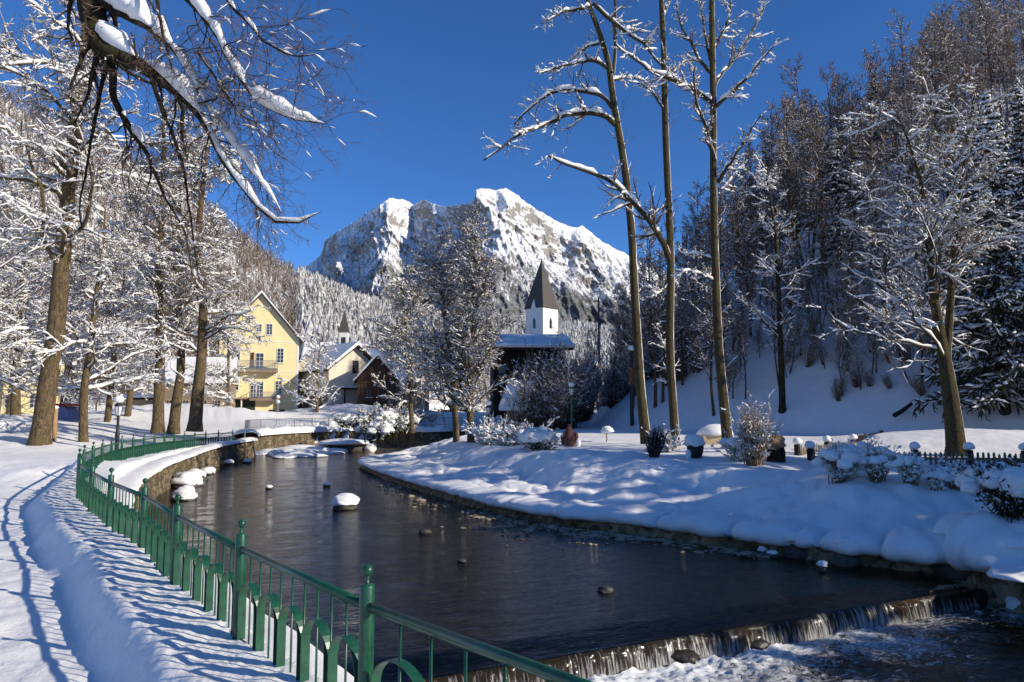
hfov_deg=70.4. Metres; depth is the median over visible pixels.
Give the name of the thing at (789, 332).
hillside tree
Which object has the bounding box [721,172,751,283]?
hillside tree
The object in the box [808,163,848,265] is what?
hillside tree
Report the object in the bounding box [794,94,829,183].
hillside tree
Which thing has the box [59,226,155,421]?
linden
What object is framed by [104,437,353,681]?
stone river wall
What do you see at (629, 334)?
hillside tree
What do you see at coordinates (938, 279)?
hillside tree
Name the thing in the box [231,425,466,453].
stone river wall
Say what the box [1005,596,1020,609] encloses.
snow capped boulder
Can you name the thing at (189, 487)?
snow capped boulder
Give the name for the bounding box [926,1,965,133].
hillside tree
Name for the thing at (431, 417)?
frosted bush
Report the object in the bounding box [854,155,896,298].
hillside tree
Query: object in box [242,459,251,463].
snow capped boulder
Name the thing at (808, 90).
hillside tree
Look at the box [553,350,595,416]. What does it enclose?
thicket bush
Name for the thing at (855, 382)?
thicket bush
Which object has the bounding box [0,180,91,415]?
linden
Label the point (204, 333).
linden
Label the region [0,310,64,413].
yellow building
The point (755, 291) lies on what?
hillside tree
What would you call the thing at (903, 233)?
hillside tree
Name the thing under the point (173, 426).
linden
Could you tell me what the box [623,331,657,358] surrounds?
thicket bush
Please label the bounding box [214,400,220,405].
window
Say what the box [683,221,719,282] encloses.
hillside tree
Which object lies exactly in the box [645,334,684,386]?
thicket bush
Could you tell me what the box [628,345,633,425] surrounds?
wooden pole
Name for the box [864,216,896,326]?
hillside tree
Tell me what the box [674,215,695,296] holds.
hillside tree
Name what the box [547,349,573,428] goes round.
thicket bush
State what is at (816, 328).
hillside tree
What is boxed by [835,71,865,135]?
hillside tree
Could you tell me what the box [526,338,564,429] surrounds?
thicket bush
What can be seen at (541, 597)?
river water
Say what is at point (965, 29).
hillside tree
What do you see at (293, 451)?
snowy shoal
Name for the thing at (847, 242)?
hillside tree
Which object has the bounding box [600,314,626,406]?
hillside tree
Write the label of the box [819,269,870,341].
hillside tree
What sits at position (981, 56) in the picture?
hillside tree
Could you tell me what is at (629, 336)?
hillside tree
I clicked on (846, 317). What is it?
hillside tree
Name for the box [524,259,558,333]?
church
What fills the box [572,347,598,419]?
thicket bush
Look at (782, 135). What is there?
hillside tree
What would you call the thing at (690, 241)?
hillside tree
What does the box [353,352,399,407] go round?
brown chalet
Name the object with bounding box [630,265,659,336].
hillside tree
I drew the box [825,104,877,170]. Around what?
hillside tree
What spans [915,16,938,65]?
hillside tree
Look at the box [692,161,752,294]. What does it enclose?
hillside tree
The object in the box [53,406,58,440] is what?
wooden post
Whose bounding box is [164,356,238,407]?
grey brown building
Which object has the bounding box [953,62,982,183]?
hillside tree
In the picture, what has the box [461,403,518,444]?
frosted bush
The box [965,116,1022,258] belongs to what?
hillside tree
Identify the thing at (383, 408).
river bush
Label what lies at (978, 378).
spruce
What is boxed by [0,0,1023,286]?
sky
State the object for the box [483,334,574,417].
dark timber house
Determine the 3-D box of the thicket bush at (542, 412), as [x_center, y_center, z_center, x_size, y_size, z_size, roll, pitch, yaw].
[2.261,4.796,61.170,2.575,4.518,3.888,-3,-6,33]
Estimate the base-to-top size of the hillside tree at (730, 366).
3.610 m
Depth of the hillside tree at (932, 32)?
108.12 m
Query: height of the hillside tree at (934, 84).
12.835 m
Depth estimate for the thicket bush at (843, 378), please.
50.45 m
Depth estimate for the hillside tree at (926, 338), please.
48.05 m
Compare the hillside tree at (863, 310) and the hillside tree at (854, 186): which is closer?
the hillside tree at (863, 310)
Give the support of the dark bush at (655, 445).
on the ground
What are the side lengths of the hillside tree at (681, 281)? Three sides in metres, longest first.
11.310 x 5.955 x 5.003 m
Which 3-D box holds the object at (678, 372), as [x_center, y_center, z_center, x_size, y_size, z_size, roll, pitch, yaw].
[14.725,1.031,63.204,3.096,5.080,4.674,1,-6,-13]
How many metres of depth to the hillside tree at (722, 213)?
94.86 m
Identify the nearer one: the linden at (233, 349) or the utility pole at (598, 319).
the linden at (233, 349)
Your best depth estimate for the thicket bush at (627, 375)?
69.40 m
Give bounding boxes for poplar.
[480,0,692,443]
[534,0,696,445]
[611,0,787,448]
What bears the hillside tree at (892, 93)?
on the ground
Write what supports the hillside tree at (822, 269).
on the ground
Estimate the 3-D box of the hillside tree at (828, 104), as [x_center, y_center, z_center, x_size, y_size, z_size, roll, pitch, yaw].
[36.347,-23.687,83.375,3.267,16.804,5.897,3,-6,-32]
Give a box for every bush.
[331,409,357,427]
[340,411,372,431]
[355,412,400,443]
[356,397,408,416]
[356,403,408,437]
[385,406,425,434]
[404,404,442,421]
[422,408,444,421]
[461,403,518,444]
[478,413,550,445]
[500,353,552,426]
[500,415,558,446]
[503,327,555,379]
[510,326,544,383]
[511,417,567,450]
[518,354,553,425]
[518,375,550,424]
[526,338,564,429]
[528,388,547,426]
[530,334,584,421]
[533,318,574,425]
[535,322,590,418]
[535,342,582,428]
[536,360,575,419]
[537,359,564,420]
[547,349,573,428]
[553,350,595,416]
[561,331,610,421]
[565,346,593,428]
[569,331,597,413]
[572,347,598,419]
[572,365,592,427]
[574,354,605,415]
[577,358,601,419]
[593,350,628,408]
[597,387,607,406]
[598,336,627,396]
[600,361,623,407]
[615,365,646,385]
[617,359,629,394]
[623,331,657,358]
[626,364,651,395]
[641,321,659,365]
[641,423,684,451]
[641,424,669,457]
[643,345,662,371]
[644,340,662,378]
[644,354,660,379]
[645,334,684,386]
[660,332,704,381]
[674,303,696,361]
[674,304,713,367]
[675,292,695,322]
[677,287,700,330]
[677,287,711,349]
[680,298,703,325]
[680,331,713,372]
[694,281,728,309]
[701,279,735,298]
[711,429,745,460]
[720,386,783,466]
[784,345,795,362]
[803,327,826,367]
[811,437,868,483]
[828,371,844,400]
[832,357,850,396]
[839,323,859,371]
[843,355,865,387]
[858,434,901,483]
[861,369,875,386]
[873,328,914,363]
[880,367,893,389]
[883,448,929,485]
[902,368,927,395]
[916,325,932,350]
[918,465,954,490]
[934,455,966,490]
[942,450,1023,522]
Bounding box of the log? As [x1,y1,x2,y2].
[892,402,912,417]
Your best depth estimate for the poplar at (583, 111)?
36.25 m
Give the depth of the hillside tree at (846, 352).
52.67 m
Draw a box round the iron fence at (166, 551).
[76,429,592,681]
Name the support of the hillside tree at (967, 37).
on the ground
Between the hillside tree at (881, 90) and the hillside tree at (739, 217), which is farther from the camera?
the hillside tree at (881, 90)
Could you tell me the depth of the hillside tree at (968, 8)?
99.15 m
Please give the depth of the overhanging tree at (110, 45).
9.00 m
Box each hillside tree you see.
[577,327,603,377]
[586,324,604,370]
[588,342,607,405]
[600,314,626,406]
[606,319,619,363]
[607,311,651,406]
[608,285,631,382]
[608,333,623,397]
[609,214,666,378]
[609,221,684,407]
[609,314,625,360]
[612,284,631,354]
[620,312,633,364]
[623,270,656,346]
[629,248,699,402]
[629,262,683,343]
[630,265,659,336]
[653,264,705,384]
[655,218,691,322]
[674,208,708,298]
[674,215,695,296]
[674,217,721,304]
[674,235,690,289]
[674,259,689,304]
[681,199,755,375]
[681,231,707,300]
[681,262,747,415]
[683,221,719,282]
[684,180,709,291]
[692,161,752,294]
[695,196,729,283]
[701,197,734,281]
[703,180,763,308]
[704,180,728,251]
[709,161,772,336]
[709,185,761,308]
[712,349,736,391]
[715,350,743,387]
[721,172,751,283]
[721,279,735,332]
[721,285,743,354]
[722,298,764,367]
[723,156,751,269]
[723,210,745,283]
[724,290,755,351]
[725,309,753,398]
[725,349,747,398]
[729,125,776,253]
[729,146,764,275]
[731,218,774,302]
[732,251,767,346]
[738,141,764,260]
[741,271,765,305]
[742,185,758,265]
[744,178,769,254]
[746,232,774,306]
[748,324,766,358]
[751,174,771,249]
[752,191,781,305]
[755,99,785,216]
[755,320,764,352]
[757,263,793,319]
[758,91,814,282]
[759,125,780,238]
[760,289,792,386]
[761,94,815,289]
[763,143,801,260]
[764,156,795,239]
[765,182,787,233]
[767,229,787,282]
[769,205,820,315]
[772,90,827,232]
[776,101,834,198]
[776,313,796,355]
[776,342,793,377]
[777,115,805,250]
[778,52,840,183]
[779,251,806,342]
[780,239,819,312]
[783,151,806,239]
[784,315,808,373]
[786,112,806,188]
[786,301,809,354]
[791,278,808,334]
[792,123,851,316]
[793,88,820,225]
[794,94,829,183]
[794,102,842,269]
[797,231,820,305]
[797,288,826,364]
[798,288,818,322]
[799,121,835,275]
[799,252,821,291]
[800,163,817,255]
[802,255,836,337]
[803,107,827,232]
[803,244,838,301]
[804,312,819,338]
[805,311,822,355]
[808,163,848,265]
[808,315,823,352]
[813,337,829,368]
[815,281,830,326]
[816,252,857,322]
[818,61,845,180]
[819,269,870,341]
[819,323,857,380]
[820,92,844,159]
[823,88,871,273]
[823,91,845,169]
[825,99,860,184]
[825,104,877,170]
[826,205,868,323]
[827,71,845,137]
[827,293,863,345]
[829,319,855,369]
[830,72,848,124]
[831,75,874,184]
[833,253,859,310]
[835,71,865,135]
[835,256,890,363]
[837,339,854,370]
[839,266,868,335]
[840,142,864,245]
[840,343,869,389]
[846,92,898,285]
[846,271,891,352]
[850,48,887,165]
[850,156,901,311]
[850,224,877,296]
[852,117,892,173]
[853,95,863,138]
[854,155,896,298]
[854,310,894,374]
[858,40,899,128]
[861,60,942,250]
[862,326,891,372]
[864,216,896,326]
[865,243,888,311]
[868,64,897,158]
[869,261,909,330]
[872,104,937,221]
[873,80,893,170]
[878,65,905,146]
[878,225,910,327]
[879,88,946,260]
[882,70,902,158]
[883,8,928,132]
[883,308,911,378]
[885,47,904,148]
[886,47,943,158]
[886,69,907,146]
[887,233,923,331]
[890,89,908,141]
[890,275,930,379]
[894,32,942,114]
[896,46,946,204]
[897,94,941,261]
[899,22,949,201]
[902,58,949,154]
[905,67,967,186]
[907,291,957,364]
[908,170,966,315]
[909,20,962,193]
[909,49,951,93]
[913,57,967,139]
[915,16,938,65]
[915,19,980,162]
[918,97,974,215]
[921,250,959,308]
[923,3,976,164]
[923,11,957,66]
[925,18,948,78]
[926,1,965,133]
[937,253,961,323]
[938,19,987,109]
[938,30,961,126]
[940,11,960,78]
[944,138,984,260]
[949,80,1012,172]
[951,0,987,83]
[952,8,979,76]
[952,9,978,83]
[953,27,976,110]
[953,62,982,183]
[956,5,999,83]
[956,55,972,113]
[957,8,982,102]
[958,0,999,80]
[959,0,1023,119]
[960,22,987,100]
[961,0,1008,63]
[961,64,1003,185]
[962,0,1017,84]
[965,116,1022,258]
[966,24,1017,119]
[970,0,1023,84]
[976,10,1017,136]
[980,19,1003,89]
[987,29,1023,161]
[988,0,1016,63]
[988,0,1021,64]
[988,86,1023,201]
[999,62,1023,137]
[1001,0,1023,59]
[1005,6,1023,54]
[1005,12,1023,88]
[1005,29,1021,67]
[1007,0,1023,29]
[1014,8,1023,60]
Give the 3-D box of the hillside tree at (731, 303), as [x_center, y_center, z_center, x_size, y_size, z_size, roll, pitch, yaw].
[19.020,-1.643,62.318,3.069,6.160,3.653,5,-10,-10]
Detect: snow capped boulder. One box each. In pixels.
[169,488,197,500]
[171,471,203,487]
[176,485,194,491]
[188,468,207,479]
[200,467,215,474]
[223,459,233,464]
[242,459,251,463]
[314,438,376,452]
[323,482,330,486]
[331,493,359,509]
[757,546,766,552]
[767,550,777,557]
[781,531,808,558]
[816,560,827,571]
[831,536,861,566]
[932,513,973,534]
[1003,518,1023,549]
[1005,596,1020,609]
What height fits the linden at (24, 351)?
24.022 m
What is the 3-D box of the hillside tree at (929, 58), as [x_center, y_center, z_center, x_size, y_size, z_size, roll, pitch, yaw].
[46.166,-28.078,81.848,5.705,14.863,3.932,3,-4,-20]
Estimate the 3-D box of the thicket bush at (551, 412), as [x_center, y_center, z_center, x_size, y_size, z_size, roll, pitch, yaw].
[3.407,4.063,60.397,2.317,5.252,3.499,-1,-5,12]
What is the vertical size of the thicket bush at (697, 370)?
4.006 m
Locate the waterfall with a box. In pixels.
[424,589,979,681]
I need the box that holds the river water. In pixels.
[148,451,970,681]
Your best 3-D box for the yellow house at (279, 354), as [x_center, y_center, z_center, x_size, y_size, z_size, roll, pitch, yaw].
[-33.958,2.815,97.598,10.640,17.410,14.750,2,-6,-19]
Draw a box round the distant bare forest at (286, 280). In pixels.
[0,80,600,411]
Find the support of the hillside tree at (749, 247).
on the ground
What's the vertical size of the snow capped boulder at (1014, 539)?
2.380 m
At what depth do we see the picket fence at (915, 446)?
23.38 m
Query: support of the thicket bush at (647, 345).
on the ground
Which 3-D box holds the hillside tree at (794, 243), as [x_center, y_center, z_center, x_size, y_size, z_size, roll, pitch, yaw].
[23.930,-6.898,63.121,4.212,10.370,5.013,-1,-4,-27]
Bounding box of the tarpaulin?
[55,404,78,420]
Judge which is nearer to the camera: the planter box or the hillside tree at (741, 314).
the planter box
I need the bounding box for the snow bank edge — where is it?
[358,453,1023,582]
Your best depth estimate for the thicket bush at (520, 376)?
64.24 m
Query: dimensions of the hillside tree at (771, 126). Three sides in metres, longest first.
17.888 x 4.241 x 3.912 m
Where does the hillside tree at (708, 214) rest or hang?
on the ground
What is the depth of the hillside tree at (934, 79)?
74.61 m
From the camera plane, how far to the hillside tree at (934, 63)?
74.11 m
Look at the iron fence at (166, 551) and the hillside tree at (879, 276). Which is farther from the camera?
the hillside tree at (879, 276)
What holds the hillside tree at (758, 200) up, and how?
on the ground
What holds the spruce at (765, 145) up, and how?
on the ground
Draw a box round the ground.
[0,61,1023,681]
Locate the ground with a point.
(86, 595)
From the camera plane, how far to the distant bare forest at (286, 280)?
340.11 m
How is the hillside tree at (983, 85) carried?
on the ground
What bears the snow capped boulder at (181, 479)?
in the river water
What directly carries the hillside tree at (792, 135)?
on the ground
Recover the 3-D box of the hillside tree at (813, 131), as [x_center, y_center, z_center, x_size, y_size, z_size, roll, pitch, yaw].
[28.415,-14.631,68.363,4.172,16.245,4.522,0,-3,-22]
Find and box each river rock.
[419,529,431,533]
[457,559,466,562]
[597,586,613,592]
[670,649,699,663]
[750,639,770,649]
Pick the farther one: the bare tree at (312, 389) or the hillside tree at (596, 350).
the hillside tree at (596, 350)
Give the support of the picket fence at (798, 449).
on the ground
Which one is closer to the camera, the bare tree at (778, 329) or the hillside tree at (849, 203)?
the bare tree at (778, 329)
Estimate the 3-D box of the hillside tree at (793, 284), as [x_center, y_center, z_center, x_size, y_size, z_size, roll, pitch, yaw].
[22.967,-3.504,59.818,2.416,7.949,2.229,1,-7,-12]
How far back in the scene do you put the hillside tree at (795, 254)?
62.56 m
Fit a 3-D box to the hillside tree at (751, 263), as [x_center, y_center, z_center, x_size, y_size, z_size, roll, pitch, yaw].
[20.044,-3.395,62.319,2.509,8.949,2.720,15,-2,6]
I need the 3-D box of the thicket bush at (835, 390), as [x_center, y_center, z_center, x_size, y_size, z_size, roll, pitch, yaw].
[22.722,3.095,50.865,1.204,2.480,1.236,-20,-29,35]
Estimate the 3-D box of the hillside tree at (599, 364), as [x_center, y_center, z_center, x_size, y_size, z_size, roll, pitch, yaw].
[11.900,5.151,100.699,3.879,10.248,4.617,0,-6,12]
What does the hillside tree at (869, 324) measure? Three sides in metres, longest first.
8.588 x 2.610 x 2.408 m
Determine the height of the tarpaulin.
2.200 m
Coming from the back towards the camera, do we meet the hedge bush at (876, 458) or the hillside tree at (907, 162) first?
the hillside tree at (907, 162)
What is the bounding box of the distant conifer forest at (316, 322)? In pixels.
[295,264,644,411]
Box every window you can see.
[3,394,6,408]
[28,395,35,408]
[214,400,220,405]
[256,324,261,332]
[266,324,272,335]
[274,381,281,394]
[277,348,283,363]
[352,360,358,373]
[365,389,372,397]
[380,389,387,397]
[498,366,505,375]
[512,366,519,372]
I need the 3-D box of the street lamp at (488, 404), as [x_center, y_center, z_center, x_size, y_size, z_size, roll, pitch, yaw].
[-1.835,6.065,55.681,0.480,2.945,0.484,0,-5,0]
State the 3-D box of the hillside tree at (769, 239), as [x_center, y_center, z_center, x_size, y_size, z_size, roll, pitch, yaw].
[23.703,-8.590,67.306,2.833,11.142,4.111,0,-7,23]
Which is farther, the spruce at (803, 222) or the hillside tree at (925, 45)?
the spruce at (803, 222)
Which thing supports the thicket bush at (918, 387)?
on the ground
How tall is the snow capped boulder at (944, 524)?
2.455 m
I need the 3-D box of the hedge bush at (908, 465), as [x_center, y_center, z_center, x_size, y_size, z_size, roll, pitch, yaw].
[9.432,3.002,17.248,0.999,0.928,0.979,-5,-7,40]
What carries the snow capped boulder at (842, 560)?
in the river water
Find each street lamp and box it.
[114,396,123,449]
[276,395,279,411]
[485,401,490,423]
[568,382,573,429]
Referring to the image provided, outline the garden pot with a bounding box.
[683,434,705,457]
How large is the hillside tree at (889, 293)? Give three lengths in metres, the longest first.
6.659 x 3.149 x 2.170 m
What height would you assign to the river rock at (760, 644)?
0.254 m
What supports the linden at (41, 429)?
on the ground
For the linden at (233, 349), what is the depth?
73.88 m
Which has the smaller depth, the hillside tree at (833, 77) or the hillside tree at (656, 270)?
the hillside tree at (656, 270)
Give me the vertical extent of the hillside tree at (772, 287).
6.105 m
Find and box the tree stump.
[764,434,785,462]
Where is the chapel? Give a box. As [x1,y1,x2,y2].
[301,310,368,356]
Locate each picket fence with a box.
[792,434,857,455]
[804,441,1023,464]
[851,430,883,442]
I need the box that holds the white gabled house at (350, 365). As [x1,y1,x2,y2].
[297,341,373,408]
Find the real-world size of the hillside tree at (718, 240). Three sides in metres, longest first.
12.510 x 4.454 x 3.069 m
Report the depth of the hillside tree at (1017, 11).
83.91 m
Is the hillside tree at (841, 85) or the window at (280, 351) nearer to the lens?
the window at (280, 351)
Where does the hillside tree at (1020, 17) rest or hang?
on the ground
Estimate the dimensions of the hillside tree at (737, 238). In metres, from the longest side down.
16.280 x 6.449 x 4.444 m
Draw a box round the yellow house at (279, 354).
[217,290,303,411]
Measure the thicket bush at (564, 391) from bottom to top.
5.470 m
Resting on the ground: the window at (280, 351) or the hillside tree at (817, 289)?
the hillside tree at (817, 289)
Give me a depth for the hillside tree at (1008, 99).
70.14 m
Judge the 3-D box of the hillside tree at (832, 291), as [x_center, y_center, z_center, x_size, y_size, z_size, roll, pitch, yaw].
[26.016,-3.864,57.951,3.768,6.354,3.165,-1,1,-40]
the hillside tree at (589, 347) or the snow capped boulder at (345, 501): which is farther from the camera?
the hillside tree at (589, 347)
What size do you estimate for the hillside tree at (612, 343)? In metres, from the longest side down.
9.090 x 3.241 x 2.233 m
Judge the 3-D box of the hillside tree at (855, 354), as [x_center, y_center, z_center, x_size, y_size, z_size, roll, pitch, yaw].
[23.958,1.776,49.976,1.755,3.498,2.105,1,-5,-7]
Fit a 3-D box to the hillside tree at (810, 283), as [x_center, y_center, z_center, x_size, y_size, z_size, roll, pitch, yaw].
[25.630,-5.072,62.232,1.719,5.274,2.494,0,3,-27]
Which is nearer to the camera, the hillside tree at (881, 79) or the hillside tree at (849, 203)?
the hillside tree at (849, 203)
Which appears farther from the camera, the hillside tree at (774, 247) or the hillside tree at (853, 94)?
the hillside tree at (853, 94)
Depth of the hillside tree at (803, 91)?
83.85 m
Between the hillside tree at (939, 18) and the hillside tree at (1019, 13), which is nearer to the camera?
the hillside tree at (939, 18)
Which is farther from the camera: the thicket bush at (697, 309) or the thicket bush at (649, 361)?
the thicket bush at (697, 309)
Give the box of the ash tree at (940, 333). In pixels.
[805,52,1023,456]
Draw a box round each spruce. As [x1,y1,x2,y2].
[688,243,706,301]
[750,141,788,255]
[800,138,825,227]
[814,127,866,267]
[835,111,873,225]
[860,65,895,171]
[910,90,1023,423]
[1003,78,1023,210]
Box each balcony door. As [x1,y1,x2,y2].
[249,381,256,397]
[255,353,263,367]
[255,381,263,395]
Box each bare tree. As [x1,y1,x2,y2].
[274,328,340,412]
[360,266,453,432]
[395,230,524,441]
[415,204,524,442]
[732,148,828,413]
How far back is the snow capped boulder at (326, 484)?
29.80 m
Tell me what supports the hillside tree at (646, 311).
on the ground
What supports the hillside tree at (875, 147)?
on the ground
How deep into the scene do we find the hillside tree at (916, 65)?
72.02 m
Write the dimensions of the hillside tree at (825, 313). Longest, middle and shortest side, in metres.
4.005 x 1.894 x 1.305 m
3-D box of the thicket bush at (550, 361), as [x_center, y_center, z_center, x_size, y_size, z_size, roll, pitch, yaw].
[3.352,3.329,65.422,3.364,10.890,5.078,2,-6,-18]
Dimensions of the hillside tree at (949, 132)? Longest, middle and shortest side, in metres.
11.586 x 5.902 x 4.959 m
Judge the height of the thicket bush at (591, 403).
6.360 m
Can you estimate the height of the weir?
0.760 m
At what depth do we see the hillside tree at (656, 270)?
68.89 m
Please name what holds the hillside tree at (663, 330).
on the ground
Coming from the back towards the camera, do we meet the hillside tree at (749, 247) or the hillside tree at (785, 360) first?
the hillside tree at (749, 247)
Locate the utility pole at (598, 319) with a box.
[593,297,599,354]
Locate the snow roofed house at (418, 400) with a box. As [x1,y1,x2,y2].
[367,349,432,410]
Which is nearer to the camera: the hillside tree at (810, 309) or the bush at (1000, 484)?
the bush at (1000, 484)
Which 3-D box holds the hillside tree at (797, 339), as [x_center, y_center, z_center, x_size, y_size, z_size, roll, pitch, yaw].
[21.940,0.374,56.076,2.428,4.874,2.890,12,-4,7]
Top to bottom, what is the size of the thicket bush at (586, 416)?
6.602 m
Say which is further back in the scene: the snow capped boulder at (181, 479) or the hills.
the hills
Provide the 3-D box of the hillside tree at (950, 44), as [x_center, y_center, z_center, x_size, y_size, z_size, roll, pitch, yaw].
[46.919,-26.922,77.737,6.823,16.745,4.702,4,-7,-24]
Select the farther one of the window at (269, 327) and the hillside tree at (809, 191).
the window at (269, 327)
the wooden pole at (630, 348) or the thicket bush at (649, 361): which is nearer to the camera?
the wooden pole at (630, 348)
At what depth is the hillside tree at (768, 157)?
93.76 m
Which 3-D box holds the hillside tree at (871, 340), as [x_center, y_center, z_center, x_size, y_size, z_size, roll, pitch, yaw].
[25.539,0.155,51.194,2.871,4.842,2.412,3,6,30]
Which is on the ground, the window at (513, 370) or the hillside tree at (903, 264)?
the hillside tree at (903, 264)
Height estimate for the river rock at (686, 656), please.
0.286 m
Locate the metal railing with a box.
[244,417,461,437]
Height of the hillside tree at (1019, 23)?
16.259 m
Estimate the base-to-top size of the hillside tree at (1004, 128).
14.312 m
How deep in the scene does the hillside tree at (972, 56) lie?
103.20 m
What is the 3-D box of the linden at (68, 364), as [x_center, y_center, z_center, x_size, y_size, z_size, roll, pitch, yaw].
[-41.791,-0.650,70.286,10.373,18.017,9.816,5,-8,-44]
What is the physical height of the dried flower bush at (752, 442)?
2.525 m
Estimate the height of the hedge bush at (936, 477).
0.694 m
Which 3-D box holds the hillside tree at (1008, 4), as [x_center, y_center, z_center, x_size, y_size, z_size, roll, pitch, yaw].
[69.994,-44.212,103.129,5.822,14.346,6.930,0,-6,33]
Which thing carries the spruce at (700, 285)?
on the ground
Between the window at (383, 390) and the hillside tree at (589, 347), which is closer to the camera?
the window at (383, 390)
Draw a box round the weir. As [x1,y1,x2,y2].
[409,588,987,681]
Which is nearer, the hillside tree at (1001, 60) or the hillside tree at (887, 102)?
the hillside tree at (1001, 60)
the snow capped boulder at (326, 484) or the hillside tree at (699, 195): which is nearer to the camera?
the snow capped boulder at (326, 484)
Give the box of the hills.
[0,102,523,411]
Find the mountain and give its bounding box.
[305,188,707,327]
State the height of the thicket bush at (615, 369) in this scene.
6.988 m
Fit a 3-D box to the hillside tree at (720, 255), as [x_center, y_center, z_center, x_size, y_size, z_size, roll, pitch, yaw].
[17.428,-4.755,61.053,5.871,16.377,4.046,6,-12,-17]
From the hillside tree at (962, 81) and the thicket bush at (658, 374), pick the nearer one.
the thicket bush at (658, 374)
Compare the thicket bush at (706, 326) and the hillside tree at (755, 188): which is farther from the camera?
the hillside tree at (755, 188)
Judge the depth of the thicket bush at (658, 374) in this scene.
67.34 m
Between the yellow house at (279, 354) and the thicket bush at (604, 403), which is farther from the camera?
the yellow house at (279, 354)
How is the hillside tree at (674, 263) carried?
on the ground
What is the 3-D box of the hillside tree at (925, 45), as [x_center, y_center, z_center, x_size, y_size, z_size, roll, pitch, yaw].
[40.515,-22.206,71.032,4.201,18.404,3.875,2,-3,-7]
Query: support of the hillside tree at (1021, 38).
on the ground
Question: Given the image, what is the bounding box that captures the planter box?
[696,424,733,444]
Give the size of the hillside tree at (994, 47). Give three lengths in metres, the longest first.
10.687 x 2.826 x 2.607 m
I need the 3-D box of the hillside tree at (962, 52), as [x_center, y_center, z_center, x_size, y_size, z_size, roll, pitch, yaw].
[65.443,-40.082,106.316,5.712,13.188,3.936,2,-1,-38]
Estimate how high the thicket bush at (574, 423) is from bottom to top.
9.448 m
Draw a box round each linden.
[0,0,185,445]
[0,119,63,411]
[0,170,90,402]
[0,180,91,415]
[0,224,77,414]
[23,248,140,404]
[29,182,175,441]
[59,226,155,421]
[72,266,191,416]
[94,93,219,432]
[113,115,253,433]
[127,111,271,431]
[183,297,261,405]
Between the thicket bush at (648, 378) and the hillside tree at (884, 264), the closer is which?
the hillside tree at (884, 264)
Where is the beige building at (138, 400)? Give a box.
[120,394,152,405]
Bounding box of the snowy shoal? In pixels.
[254,444,347,458]
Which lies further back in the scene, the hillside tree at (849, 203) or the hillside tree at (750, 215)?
the hillside tree at (750, 215)
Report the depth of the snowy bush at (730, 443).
23.55 m
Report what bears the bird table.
on the ground
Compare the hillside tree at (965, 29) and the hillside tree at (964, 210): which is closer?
the hillside tree at (964, 210)
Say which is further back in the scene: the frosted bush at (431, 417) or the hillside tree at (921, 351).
the frosted bush at (431, 417)
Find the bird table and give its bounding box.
[601,426,613,441]
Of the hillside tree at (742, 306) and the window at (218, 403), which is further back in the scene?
the window at (218, 403)
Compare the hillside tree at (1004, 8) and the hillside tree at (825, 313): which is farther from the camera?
the hillside tree at (1004, 8)
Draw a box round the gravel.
[365,475,769,558]
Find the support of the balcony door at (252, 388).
in the yellow house at (279, 354)
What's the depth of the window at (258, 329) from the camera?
92.04 m
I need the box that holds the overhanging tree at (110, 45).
[1,0,384,334]
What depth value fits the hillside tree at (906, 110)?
80.85 m
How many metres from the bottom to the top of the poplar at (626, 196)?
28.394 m
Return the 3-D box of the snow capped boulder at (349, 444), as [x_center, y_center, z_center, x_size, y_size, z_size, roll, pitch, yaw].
[-12.857,8.190,56.080,4.842,1.302,2.552,0,-5,0]
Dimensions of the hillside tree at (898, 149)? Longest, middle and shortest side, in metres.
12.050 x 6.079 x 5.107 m
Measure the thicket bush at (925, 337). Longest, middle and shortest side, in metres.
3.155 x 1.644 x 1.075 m
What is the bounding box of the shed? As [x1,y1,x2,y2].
[499,380,533,425]
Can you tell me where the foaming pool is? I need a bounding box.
[586,603,1023,681]
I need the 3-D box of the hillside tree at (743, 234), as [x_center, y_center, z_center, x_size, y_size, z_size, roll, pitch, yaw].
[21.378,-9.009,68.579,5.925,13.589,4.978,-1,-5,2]
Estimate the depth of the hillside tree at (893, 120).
88.73 m
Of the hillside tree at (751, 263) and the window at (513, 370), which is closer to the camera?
the hillside tree at (751, 263)
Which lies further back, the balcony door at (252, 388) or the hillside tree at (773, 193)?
the balcony door at (252, 388)
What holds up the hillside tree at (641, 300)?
on the ground
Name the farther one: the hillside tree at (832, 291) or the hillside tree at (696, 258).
the hillside tree at (696, 258)
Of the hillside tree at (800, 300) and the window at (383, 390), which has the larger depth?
the window at (383, 390)
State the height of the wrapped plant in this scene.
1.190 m
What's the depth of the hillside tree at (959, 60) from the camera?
86.06 m
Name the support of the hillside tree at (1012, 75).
on the ground
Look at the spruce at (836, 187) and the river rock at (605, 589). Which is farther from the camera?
the spruce at (836, 187)
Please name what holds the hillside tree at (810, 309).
on the ground
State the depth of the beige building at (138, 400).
86.04 m
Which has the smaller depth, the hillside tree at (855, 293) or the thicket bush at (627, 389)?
the hillside tree at (855, 293)
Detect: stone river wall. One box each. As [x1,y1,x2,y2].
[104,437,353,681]
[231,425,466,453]
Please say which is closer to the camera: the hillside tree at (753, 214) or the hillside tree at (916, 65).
the hillside tree at (916, 65)
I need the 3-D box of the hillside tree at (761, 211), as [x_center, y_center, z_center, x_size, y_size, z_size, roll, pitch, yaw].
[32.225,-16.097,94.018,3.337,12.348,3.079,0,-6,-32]
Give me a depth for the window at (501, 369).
76.10 m
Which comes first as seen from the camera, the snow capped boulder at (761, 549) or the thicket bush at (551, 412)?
the snow capped boulder at (761, 549)
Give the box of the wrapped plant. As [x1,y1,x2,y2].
[561,424,580,446]
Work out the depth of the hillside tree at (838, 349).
51.83 m
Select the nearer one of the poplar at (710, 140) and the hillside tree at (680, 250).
the poplar at (710, 140)

